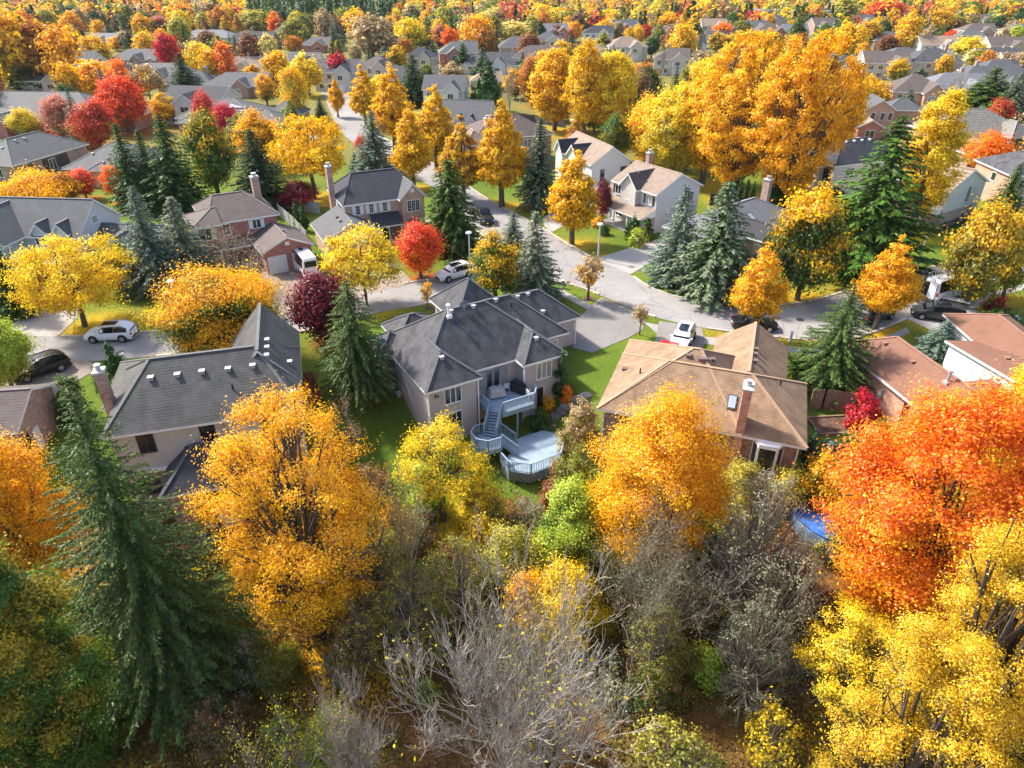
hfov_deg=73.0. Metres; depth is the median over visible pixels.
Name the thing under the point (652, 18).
house
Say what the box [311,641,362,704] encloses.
scrub bush
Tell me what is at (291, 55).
house
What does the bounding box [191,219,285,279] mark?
bare tree
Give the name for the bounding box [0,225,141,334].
locust tree
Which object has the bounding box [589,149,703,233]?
house
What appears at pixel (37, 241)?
window
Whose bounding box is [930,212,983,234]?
iron fence
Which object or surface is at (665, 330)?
driveway
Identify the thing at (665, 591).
brushwood shrub
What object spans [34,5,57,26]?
maple tree
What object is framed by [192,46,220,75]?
maple tree
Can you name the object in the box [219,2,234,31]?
maple tree
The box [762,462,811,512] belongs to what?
bush
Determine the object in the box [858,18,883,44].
maple tree
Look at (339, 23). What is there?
maple tree
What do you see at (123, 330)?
suv
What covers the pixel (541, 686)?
bare tree
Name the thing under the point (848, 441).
bush
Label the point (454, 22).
maple tree
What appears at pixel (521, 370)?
window
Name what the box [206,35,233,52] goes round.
ash tree
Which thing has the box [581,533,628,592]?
scrub bush
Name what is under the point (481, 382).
window
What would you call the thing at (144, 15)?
maple tree
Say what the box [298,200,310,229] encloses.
cedar tree
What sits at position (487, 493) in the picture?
bush
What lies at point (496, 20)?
ash tree
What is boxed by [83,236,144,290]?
maple tree
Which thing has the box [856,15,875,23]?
house
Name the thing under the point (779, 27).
house
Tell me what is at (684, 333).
suv
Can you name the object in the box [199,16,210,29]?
linden tree
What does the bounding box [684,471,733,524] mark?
bush
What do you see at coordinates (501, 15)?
maple tree
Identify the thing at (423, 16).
ash tree
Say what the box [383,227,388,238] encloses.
front door
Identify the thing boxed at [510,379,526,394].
covered grill
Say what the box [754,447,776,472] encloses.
window
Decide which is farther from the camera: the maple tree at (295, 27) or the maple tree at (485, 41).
the maple tree at (295, 27)
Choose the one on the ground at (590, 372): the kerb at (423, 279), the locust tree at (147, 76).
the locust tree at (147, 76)
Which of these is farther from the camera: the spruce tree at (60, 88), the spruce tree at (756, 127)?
the spruce tree at (60, 88)
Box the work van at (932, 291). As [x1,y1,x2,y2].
[921,269,965,300]
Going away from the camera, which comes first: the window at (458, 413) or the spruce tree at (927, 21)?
the window at (458, 413)
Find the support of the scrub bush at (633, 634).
on the ground at (590, 372)
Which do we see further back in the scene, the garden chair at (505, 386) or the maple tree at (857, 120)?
the maple tree at (857, 120)
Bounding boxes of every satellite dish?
[377,338,385,346]
[459,301,468,307]
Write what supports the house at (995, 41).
on the ground at (590, 372)
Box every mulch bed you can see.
[416,275,429,279]
[425,305,434,309]
[438,249,473,259]
[583,296,596,300]
[664,281,677,289]
[684,287,736,302]
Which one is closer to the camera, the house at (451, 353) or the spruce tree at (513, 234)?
the house at (451, 353)
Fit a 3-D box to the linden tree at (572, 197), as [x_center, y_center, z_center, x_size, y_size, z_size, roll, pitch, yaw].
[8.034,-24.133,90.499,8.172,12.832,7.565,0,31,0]
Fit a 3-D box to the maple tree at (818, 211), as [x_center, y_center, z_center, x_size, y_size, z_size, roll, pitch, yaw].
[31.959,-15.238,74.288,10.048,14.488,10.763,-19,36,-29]
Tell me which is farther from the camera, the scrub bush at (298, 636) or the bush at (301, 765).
the scrub bush at (298, 636)
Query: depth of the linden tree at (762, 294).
65.26 m
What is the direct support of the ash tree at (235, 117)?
on the ground at (590, 372)
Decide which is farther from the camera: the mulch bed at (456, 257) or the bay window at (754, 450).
the mulch bed at (456, 257)
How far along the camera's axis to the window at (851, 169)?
109.79 m
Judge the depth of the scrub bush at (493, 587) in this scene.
45.11 m
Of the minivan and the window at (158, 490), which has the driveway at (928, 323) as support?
the minivan
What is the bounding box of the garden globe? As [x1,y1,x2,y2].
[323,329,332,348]
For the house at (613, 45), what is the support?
on the ground at (590, 372)
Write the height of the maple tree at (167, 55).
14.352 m
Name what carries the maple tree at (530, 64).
on the ground at (590, 372)
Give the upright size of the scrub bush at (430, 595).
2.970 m
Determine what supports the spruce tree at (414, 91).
on the ground at (590, 372)
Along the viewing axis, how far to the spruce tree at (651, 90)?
148.36 m
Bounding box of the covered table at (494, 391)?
[486,384,506,398]
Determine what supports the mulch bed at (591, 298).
on the ground at (590, 372)
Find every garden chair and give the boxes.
[502,383,509,391]
[525,389,533,399]
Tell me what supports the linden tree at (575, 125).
on the ground at (590, 372)
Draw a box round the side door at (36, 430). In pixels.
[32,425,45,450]
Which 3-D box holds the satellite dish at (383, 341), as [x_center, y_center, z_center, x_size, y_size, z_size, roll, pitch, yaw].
[-11.397,-3.497,60.513,0.641,1.202,0.637,15,34,23]
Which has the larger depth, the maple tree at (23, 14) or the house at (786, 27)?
the maple tree at (23, 14)
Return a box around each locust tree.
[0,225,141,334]
[125,63,166,99]
[263,110,351,198]
[315,220,409,304]
[387,404,502,522]
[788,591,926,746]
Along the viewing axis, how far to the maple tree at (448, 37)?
299.29 m
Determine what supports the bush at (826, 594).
on the ground at (590, 372)
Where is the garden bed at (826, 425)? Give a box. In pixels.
[807,414,860,436]
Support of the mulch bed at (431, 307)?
on the ground at (590, 372)
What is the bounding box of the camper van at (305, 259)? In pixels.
[294,247,319,277]
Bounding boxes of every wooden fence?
[273,196,319,213]
[277,203,307,236]
[518,114,565,127]
[709,192,792,209]
[808,388,857,411]
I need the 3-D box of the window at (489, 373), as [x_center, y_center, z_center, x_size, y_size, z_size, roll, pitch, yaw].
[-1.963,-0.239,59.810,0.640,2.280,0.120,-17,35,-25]
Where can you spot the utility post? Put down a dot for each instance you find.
(791, 335)
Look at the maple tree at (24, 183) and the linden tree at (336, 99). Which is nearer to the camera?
the maple tree at (24, 183)
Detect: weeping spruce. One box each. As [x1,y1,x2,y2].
[314,280,398,419]
[419,158,484,261]
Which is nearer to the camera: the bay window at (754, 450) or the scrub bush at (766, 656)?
the scrub bush at (766, 656)
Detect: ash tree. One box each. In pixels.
[49,28,79,48]
[56,10,86,30]
[62,25,83,47]
[83,1,99,14]
[87,10,104,25]
[88,19,107,32]
[109,13,121,31]
[127,12,155,34]
[131,8,152,19]
[146,92,175,124]
[152,28,172,48]
[178,104,243,193]
[191,10,211,29]
[205,6,231,29]
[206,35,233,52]
[222,109,243,151]
[226,105,284,164]
[232,30,264,55]
[251,72,278,105]
[259,49,291,91]
[264,11,283,30]
[273,6,287,24]
[287,11,297,20]
[288,50,328,95]
[313,4,326,23]
[313,6,333,36]
[368,74,381,93]
[383,44,407,65]
[402,4,421,18]
[414,24,430,47]
[419,11,429,30]
[420,94,444,112]
[427,13,436,35]
[430,17,447,46]
[437,61,467,74]
[460,223,529,296]
[482,6,494,17]
[487,13,502,38]
[559,37,612,133]
[566,375,756,586]
[590,50,640,129]
[600,48,638,75]
[633,65,665,97]
[651,23,665,49]
[720,46,750,73]
[793,13,805,22]
[814,58,842,88]
[831,0,864,20]
[889,15,901,30]
[895,9,926,47]
[896,82,980,235]
[921,23,938,35]
[953,11,968,24]
[987,95,1018,119]
[1004,51,1023,66]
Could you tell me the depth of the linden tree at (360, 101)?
159.06 m
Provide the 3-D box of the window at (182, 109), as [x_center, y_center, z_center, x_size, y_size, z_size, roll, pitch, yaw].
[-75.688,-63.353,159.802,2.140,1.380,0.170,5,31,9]
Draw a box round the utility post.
[788,330,793,341]
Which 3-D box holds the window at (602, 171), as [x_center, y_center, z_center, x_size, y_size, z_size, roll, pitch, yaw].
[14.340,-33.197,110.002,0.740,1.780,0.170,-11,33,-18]
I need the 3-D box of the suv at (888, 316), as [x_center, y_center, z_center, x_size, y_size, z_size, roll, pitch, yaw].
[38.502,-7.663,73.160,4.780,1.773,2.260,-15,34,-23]
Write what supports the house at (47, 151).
on the ground at (590, 372)
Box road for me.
[0,91,1023,360]
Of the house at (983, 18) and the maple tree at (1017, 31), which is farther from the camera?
the house at (983, 18)
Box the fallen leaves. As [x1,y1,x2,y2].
[42,465,957,767]
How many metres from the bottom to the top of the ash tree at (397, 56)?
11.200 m
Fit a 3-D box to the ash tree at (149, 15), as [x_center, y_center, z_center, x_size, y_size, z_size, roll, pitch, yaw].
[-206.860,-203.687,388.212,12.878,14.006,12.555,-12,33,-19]
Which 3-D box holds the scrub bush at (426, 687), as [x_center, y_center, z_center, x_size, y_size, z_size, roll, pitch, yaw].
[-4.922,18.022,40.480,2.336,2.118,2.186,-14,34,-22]
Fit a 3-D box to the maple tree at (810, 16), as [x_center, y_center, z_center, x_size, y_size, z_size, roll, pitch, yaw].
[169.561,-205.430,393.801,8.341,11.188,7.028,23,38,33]
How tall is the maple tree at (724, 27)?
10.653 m
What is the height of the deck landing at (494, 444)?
3.475 m
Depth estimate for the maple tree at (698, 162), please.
112.75 m
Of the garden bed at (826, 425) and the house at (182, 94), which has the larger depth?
the house at (182, 94)
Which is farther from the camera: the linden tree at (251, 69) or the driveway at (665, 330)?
the linden tree at (251, 69)
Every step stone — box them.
[550,411,561,420]
[556,406,568,415]
[560,402,574,410]
[571,395,579,403]
[577,391,592,399]
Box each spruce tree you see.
[0,243,48,321]
[4,60,42,90]
[37,385,277,760]
[64,88,94,146]
[93,6,100,20]
[95,67,105,94]
[99,6,110,30]
[102,24,113,32]
[104,123,147,213]
[116,185,183,302]
[118,31,133,52]
[119,12,130,33]
[128,129,172,212]
[138,113,216,220]
[153,197,228,297]
[161,53,204,92]
[180,26,188,45]
[227,34,235,55]
[227,129,288,210]
[232,35,240,54]
[312,97,331,123]
[329,23,336,44]
[333,15,345,48]
[335,37,345,58]
[341,25,346,42]
[348,152,358,171]
[349,110,400,171]
[363,41,371,61]
[379,46,387,56]
[388,18,397,54]
[395,54,425,106]
[421,15,434,47]
[429,42,438,62]
[448,8,454,35]
[451,43,469,67]
[469,47,493,74]
[493,23,499,51]
[500,210,527,256]
[501,210,569,299]
[512,117,558,212]
[567,33,575,46]
[622,96,635,131]
[632,80,656,129]
[638,184,704,292]
[661,182,765,313]
[667,66,680,90]
[692,33,702,56]
[751,104,774,162]
[787,283,880,410]
[809,115,950,287]
[841,191,891,280]
[904,88,921,119]
[910,67,926,77]
[911,320,960,361]
[921,10,926,29]
[922,16,928,30]
[927,14,932,28]
[954,67,1023,115]
[974,163,1023,223]
[1000,4,1006,16]
[1002,70,1023,120]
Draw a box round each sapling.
[419,279,435,307]
[570,252,608,299]
[631,302,648,334]
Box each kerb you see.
[53,186,948,367]
[61,329,160,336]
[156,353,178,356]
[300,311,381,331]
[381,136,588,255]
[402,263,473,283]
[406,302,430,307]
[555,280,598,294]
[632,260,952,305]
[707,327,798,339]
[854,317,907,337]
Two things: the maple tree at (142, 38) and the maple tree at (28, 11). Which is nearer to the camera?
the maple tree at (142, 38)
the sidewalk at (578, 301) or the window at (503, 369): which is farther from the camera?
the sidewalk at (578, 301)
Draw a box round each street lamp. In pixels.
[466,231,471,261]
[597,222,603,259]
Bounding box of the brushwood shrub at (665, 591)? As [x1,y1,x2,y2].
[578,468,772,664]
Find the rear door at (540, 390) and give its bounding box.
[537,387,542,409]
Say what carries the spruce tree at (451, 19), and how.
on the ground at (590, 372)
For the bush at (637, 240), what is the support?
on the ground at (590, 372)
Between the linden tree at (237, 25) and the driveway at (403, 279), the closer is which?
the driveway at (403, 279)
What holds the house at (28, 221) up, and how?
on the ground at (590, 372)
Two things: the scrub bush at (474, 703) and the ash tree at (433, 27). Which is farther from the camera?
the ash tree at (433, 27)
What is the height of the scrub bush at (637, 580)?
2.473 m
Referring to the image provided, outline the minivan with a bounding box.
[910,300,966,320]
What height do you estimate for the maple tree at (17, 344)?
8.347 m
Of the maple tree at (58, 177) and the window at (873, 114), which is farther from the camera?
the window at (873, 114)
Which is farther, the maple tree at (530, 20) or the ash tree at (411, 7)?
the ash tree at (411, 7)
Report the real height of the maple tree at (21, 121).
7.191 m
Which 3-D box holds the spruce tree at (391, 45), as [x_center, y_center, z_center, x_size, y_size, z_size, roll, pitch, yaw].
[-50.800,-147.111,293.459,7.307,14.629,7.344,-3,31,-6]
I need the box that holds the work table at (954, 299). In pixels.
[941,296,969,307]
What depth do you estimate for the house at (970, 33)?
299.95 m
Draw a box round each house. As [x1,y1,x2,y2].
[0,91,164,137]
[0,131,88,181]
[0,196,185,283]
[0,383,60,466]
[16,71,78,90]
[61,141,173,187]
[74,46,106,60]
[74,57,108,71]
[85,29,124,48]
[91,302,313,544]
[96,62,130,91]
[107,49,162,68]
[134,57,200,78]
[158,65,217,94]
[161,85,242,126]
[174,97,310,137]
[182,172,314,274]
[188,26,235,43]
[202,72,278,97]
[216,52,267,75]
[226,27,280,49]
[274,25,303,45]
[286,51,324,75]
[301,33,332,52]
[310,162,427,255]
[315,58,366,92]
[364,55,397,78]
[368,277,580,446]
[385,66,439,87]
[406,47,438,65]
[421,74,469,106]
[432,99,496,132]
[438,38,478,68]
[457,113,554,167]
[461,52,521,74]
[469,65,502,90]
[498,36,522,51]
[512,45,559,61]
[539,28,561,44]
[543,23,569,41]
[553,131,632,187]
[569,44,607,60]
[582,25,613,43]
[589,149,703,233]
[596,321,808,479]
[599,44,614,58]
[606,36,648,61]
[611,17,638,38]
[637,9,654,25]
[653,43,690,75]
[662,175,787,261]
[664,21,678,33]
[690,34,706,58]
[700,15,726,33]
[704,30,730,44]
[730,20,738,34]
[741,18,768,27]
[749,23,788,41]
[762,14,787,22]
[782,24,809,43]
[804,137,896,196]
[807,16,835,35]
[839,55,857,71]
[846,336,1019,457]
[854,93,923,139]
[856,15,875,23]
[856,50,912,79]
[860,31,901,50]
[880,160,989,227]
[884,74,948,113]
[887,47,915,52]
[905,108,1023,167]
[908,43,965,76]
[911,36,959,50]
[926,66,990,97]
[939,44,964,60]
[942,313,1023,389]
[951,30,986,42]
[952,59,1018,79]
[953,23,997,35]
[957,59,1023,74]
[963,45,1020,64]
[965,12,992,22]
[974,150,1023,209]
[979,32,1023,50]
[987,75,1023,114]
[996,52,1023,58]
[997,20,1023,36]
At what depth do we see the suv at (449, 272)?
82.32 m
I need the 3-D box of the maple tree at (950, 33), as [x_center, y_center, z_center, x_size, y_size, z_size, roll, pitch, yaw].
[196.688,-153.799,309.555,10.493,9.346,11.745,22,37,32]
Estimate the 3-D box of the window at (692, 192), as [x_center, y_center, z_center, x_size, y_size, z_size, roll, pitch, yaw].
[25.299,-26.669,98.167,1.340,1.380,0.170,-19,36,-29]
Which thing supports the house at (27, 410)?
on the ground at (590, 372)
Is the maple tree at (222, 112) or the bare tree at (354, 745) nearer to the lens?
the bare tree at (354, 745)
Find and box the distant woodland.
[0,0,1023,29]
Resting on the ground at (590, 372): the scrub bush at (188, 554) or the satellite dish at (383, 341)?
the scrub bush at (188, 554)
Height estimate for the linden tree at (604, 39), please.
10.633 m
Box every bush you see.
[38,121,70,137]
[46,372,99,432]
[54,705,137,767]
[63,604,156,722]
[90,361,113,395]
[155,689,225,756]
[156,584,274,697]
[160,560,221,590]
[170,542,207,574]
[181,685,256,767]
[184,524,231,570]
[215,681,352,767]
[220,632,285,708]
[222,569,249,594]
[237,619,316,704]
[252,702,306,767]
[289,601,350,651]
[289,745,358,767]
[298,701,366,767]
[302,370,321,404]
[302,501,329,537]
[309,694,360,727]
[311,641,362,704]
[326,581,403,687]
[331,568,379,612]
[335,510,415,633]
[346,459,404,526]
[369,557,455,679]
[374,490,418,560]
[374,526,417,577]
[400,481,450,525]
[401,500,446,554]
[403,560,441,593]
[404,611,454,667]
[407,581,446,618]
[409,675,442,712]
[411,524,504,640]
[437,535,466,572]
[454,470,512,530]
[456,502,510,575]
[458,610,509,696]
[464,692,503,725]
[465,599,502,649]
[468,489,510,527]
[468,509,548,620]
[473,622,539,679]
[478,755,533,767]
[479,560,509,603]
[494,562,553,657]
[496,722,549,762]
[504,492,548,533]
[518,692,555,724]
[520,543,623,663]
[528,407,554,432]
[531,456,560,509]
[539,394,555,416]
[540,631,596,697]
[541,572,599,641]
[546,438,602,513]
[553,714,605,767]
[555,398,601,462]
[557,384,573,405]
[571,635,633,698]
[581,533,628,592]
[587,671,642,735]
[590,215,605,228]
[599,223,610,235]
[605,533,636,582]
[615,593,689,658]
[619,594,687,716]
[620,657,675,726]
[621,212,643,239]
[626,564,653,595]
[626,709,713,767]
[627,223,649,248]
[631,632,708,718]
[637,557,688,623]
[654,725,731,767]
[676,513,729,595]
[681,465,822,670]
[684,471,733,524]
[685,635,732,703]
[704,587,798,730]
[707,582,751,641]
[709,535,834,709]
[711,503,755,559]
[714,452,767,520]
[721,462,767,505]
[728,652,798,713]
[732,686,808,767]
[759,554,797,614]
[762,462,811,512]
[763,514,823,602]
[770,641,810,684]
[787,346,809,380]
[796,450,847,513]
[798,586,848,640]
[806,491,843,514]
[811,519,846,570]
[816,436,842,462]
[817,593,876,646]
[838,429,860,458]
[840,386,885,432]
[841,722,858,746]
[978,291,1015,311]
[982,302,1023,325]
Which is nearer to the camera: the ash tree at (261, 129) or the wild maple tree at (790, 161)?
the wild maple tree at (790, 161)
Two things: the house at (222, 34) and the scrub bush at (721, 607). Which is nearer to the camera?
the scrub bush at (721, 607)
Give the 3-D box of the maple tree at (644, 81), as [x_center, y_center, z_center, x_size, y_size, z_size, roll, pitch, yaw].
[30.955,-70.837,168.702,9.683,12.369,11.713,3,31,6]
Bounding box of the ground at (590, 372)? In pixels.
[0,0,1023,767]
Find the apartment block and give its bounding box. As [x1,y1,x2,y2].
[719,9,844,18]
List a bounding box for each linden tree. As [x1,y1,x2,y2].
[31,11,47,28]
[72,21,85,36]
[190,23,197,30]
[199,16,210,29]
[220,15,231,31]
[230,13,244,33]
[241,64,262,71]
[279,99,308,145]
[325,78,346,116]
[326,39,336,57]
[334,40,344,53]
[345,64,376,124]
[366,62,416,151]
[383,100,434,184]
[415,84,455,169]
[433,115,485,201]
[474,99,531,207]
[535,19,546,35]
[542,149,604,244]
[563,115,584,138]
[593,31,609,46]
[677,64,691,89]
[678,8,688,25]
[722,241,794,322]
[734,2,743,17]
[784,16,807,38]
[836,17,850,31]
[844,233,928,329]
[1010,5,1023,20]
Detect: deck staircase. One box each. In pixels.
[483,403,501,437]
[499,422,518,456]
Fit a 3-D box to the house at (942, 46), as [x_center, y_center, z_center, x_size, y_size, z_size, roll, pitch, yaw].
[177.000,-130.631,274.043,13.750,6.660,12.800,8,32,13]
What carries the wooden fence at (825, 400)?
on the ground at (590, 372)
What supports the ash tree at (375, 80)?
on the ground at (590, 372)
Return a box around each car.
[660,340,678,344]
[730,314,778,332]
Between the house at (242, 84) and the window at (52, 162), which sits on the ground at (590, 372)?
the house at (242, 84)
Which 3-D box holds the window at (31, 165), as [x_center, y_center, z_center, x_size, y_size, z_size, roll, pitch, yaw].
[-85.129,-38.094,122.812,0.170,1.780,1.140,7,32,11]
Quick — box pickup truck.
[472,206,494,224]
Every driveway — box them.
[1,359,96,395]
[12,290,79,336]
[256,266,339,315]
[349,265,412,296]
[542,212,562,233]
[572,297,644,352]
[600,240,664,273]
[655,321,704,347]
[908,300,980,329]
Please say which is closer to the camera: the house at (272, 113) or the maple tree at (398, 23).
the house at (272, 113)
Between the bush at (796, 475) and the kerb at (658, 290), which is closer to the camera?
the bush at (796, 475)
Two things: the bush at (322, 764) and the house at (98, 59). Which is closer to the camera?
the bush at (322, 764)
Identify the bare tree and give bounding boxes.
[101,64,129,80]
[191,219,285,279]
[303,394,366,467]
[309,664,399,767]
[346,457,395,526]
[358,447,432,593]
[372,502,665,767]
[501,68,517,112]
[657,41,668,76]
[945,70,977,101]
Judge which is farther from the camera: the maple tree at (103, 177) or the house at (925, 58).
the house at (925, 58)
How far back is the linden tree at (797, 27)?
328.08 m
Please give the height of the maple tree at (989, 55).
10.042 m
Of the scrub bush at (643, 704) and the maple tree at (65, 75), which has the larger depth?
the maple tree at (65, 75)
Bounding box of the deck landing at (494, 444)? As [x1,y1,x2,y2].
[470,420,504,465]
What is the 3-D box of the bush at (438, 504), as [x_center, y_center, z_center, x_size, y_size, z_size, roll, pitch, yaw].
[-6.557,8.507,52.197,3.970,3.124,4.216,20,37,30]
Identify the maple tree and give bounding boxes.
[0,6,40,82]
[0,64,11,89]
[0,159,91,197]
[0,314,45,386]
[0,424,91,592]
[0,520,141,767]
[1,106,39,133]
[12,9,29,21]
[14,13,53,76]
[25,8,33,18]
[29,21,85,85]
[31,90,77,137]
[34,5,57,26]
[40,171,84,197]
[49,59,82,91]
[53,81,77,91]
[54,97,126,150]
[56,4,74,15]
[66,164,96,197]
[70,6,91,31]
[72,57,110,94]
[74,32,114,58]
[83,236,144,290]
[88,71,151,132]
[95,161,120,197]
[102,56,135,84]
[105,36,124,50]
[106,10,113,24]
[106,100,132,133]
[114,30,133,46]
[114,249,307,354]
[115,12,132,35]
[117,3,133,22]
[129,8,155,33]
[130,28,155,48]
[150,30,184,62]
[151,13,168,33]
[161,12,195,42]
[168,5,197,28]
[171,2,193,21]
[175,376,403,641]
[177,41,188,64]
[182,40,207,69]
[186,86,218,128]
[190,27,215,45]
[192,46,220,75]
[202,2,216,16]
[209,38,243,75]
[209,99,240,147]
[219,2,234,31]
[234,8,270,30]
[255,32,279,53]
[271,61,311,113]
[271,266,371,348]
[274,176,325,208]
[276,17,311,42]
[284,33,304,51]
[294,12,315,31]
[307,12,317,33]
[325,48,347,79]
[335,6,352,16]
[335,13,349,33]
[339,6,365,36]
[342,11,402,57]
[348,43,362,58]
[352,134,366,150]
[385,13,396,34]
[391,216,451,279]
[392,8,401,17]
[393,17,403,33]
[394,14,428,48]
[394,37,414,54]
[417,61,434,83]
[421,6,433,16]
[430,9,450,43]
[431,1,452,28]
[432,22,444,46]
[438,25,459,45]
[448,8,466,28]
[452,10,463,35]
[455,13,470,40]
[457,10,498,45]
[471,26,504,51]
[490,10,510,41]
[499,19,531,39]
[501,67,522,98]
[510,54,543,106]
[515,29,546,50]
[516,58,527,71]
[524,14,539,33]
[524,45,583,130]
[526,469,610,577]
[530,49,552,70]
[534,3,549,20]
[538,9,554,22]
[544,6,564,22]
[550,38,574,61]
[554,23,562,36]
[562,16,571,24]
[568,20,584,39]
[570,11,587,30]
[586,118,602,133]
[593,18,615,35]
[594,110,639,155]
[595,173,614,217]
[598,8,611,19]
[600,47,614,57]
[614,19,625,37]
[620,88,662,161]
[623,25,637,37]
[626,67,657,110]
[633,59,664,80]
[633,75,703,172]
[634,26,644,41]
[641,23,653,39]
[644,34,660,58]
[657,11,679,25]
[660,36,695,57]
[661,25,675,50]
[665,20,702,54]
[672,61,742,184]
[680,25,802,196]
[685,47,713,71]
[685,53,711,86]
[688,17,698,26]
[688,59,708,76]
[690,20,704,33]
[707,30,728,51]
[711,20,735,33]
[723,33,740,49]
[726,11,739,24]
[732,19,753,34]
[737,27,874,204]
[738,32,750,49]
[748,72,771,127]
[751,169,861,305]
[755,58,775,71]
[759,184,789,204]
[764,12,776,22]
[766,32,784,46]
[783,32,810,48]
[785,45,806,96]
[793,358,1023,654]
[803,13,817,23]
[805,22,835,43]
[805,624,1023,767]
[815,65,870,139]
[818,29,836,52]
[822,184,846,202]
[832,15,854,34]
[833,20,872,55]
[852,16,861,23]
[854,40,872,54]
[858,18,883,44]
[863,0,910,20]
[863,72,895,100]
[868,493,1023,767]
[877,34,903,50]
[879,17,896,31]
[880,58,912,81]
[893,16,908,31]
[911,636,1023,767]
[926,9,959,32]
[932,189,1023,308]
[934,51,955,73]
[937,28,947,35]
[941,28,957,35]
[943,18,964,31]
[949,35,990,55]
[959,124,1023,168]
[962,47,987,66]
[968,358,1023,494]
[974,48,999,63]
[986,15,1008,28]
[992,209,1023,299]
[995,27,1011,36]
[1001,51,1016,58]
[1005,18,1021,26]
[1009,24,1023,36]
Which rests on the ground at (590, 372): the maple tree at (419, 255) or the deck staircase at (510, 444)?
the maple tree at (419, 255)
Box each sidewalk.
[559,290,591,309]
[644,322,909,354]
[967,284,1023,309]
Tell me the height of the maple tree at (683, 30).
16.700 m
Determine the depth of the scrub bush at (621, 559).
47.12 m
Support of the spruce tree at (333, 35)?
on the ground at (590, 372)
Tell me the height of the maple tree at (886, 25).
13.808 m
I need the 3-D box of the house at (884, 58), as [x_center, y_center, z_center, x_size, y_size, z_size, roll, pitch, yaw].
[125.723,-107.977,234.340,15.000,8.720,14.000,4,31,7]
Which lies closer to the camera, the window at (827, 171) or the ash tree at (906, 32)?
the window at (827, 171)
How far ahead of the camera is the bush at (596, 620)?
42.05 m
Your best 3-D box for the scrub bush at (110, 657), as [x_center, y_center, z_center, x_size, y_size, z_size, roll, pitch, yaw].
[-22.282,15.270,38.877,6.877,6.732,5.940,-14,34,-22]
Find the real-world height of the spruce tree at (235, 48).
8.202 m
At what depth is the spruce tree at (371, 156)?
122.47 m
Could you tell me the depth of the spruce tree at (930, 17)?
376.30 m
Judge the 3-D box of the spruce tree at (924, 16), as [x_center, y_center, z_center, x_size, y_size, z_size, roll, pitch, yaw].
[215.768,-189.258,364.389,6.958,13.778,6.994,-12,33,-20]
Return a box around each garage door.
[267,254,288,274]
[338,85,345,92]
[631,55,637,61]
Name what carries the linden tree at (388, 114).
on the ground at (590, 372)
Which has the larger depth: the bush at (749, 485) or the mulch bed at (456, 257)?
the mulch bed at (456, 257)
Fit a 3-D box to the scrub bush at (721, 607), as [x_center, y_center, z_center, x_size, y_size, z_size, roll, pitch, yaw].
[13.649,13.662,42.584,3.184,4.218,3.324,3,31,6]
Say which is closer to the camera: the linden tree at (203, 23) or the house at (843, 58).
the house at (843, 58)
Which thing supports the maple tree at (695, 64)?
on the ground at (590, 372)
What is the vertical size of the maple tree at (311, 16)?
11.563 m
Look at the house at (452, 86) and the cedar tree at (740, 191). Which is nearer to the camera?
the cedar tree at (740, 191)
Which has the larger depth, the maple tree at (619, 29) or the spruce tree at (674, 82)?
the maple tree at (619, 29)
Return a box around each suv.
[13,349,71,382]
[83,319,138,343]
[434,260,473,282]
[669,320,696,346]
[853,304,896,324]
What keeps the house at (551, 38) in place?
on the ground at (590, 372)
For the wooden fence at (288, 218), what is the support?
on the ground at (590, 372)
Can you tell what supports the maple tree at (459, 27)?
on the ground at (590, 372)
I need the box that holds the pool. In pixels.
[789,498,901,562]
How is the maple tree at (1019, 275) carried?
on the ground at (590, 372)
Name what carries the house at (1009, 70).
on the ground at (590, 372)
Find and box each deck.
[476,383,536,435]
[500,430,565,482]
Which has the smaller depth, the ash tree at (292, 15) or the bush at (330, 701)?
the bush at (330, 701)
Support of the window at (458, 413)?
in the house at (451, 353)
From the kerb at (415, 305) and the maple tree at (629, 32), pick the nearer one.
the kerb at (415, 305)
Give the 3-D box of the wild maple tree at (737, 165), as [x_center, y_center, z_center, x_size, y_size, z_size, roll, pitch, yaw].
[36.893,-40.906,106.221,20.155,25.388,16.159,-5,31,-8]
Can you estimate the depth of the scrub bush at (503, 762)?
37.45 m
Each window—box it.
[23,432,34,452]
[28,164,34,172]
[33,235,47,244]
[47,84,54,88]
[48,157,58,171]
[91,214,98,224]
[135,433,157,453]
[137,477,161,496]
[179,106,188,112]
[197,228,212,242]
[198,424,217,441]
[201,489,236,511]
[222,223,231,235]
[252,218,261,228]
[259,416,278,433]
[355,205,360,215]
[368,203,373,213]
[382,202,387,211]
[407,199,419,211]
[408,216,419,228]
[444,385,461,405]
[445,409,462,429]
[447,94,452,98]
[479,371,484,389]
[486,369,492,391]
[493,367,499,385]
[500,365,506,385]
[519,365,523,380]
[523,139,530,147]
[536,360,551,380]
[600,169,604,179]
[615,184,621,194]
[645,194,652,205]
[686,191,693,200]
[711,432,726,445]
[748,441,784,479]
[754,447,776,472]
[822,167,831,180]
[844,167,854,178]
[864,130,874,137]
[870,112,875,119]
[879,113,885,119]
[887,113,892,120]
[898,402,910,428]
[927,96,934,101]
[965,187,971,200]
[989,171,996,181]
[1014,138,1022,146]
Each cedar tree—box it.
[101,339,124,375]
[292,199,299,223]
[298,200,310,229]
[468,59,502,108]
[549,350,572,398]
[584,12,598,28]
[642,218,654,240]
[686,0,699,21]
[729,178,736,203]
[736,176,743,201]
[742,179,750,199]
[747,181,755,198]
[799,427,819,470]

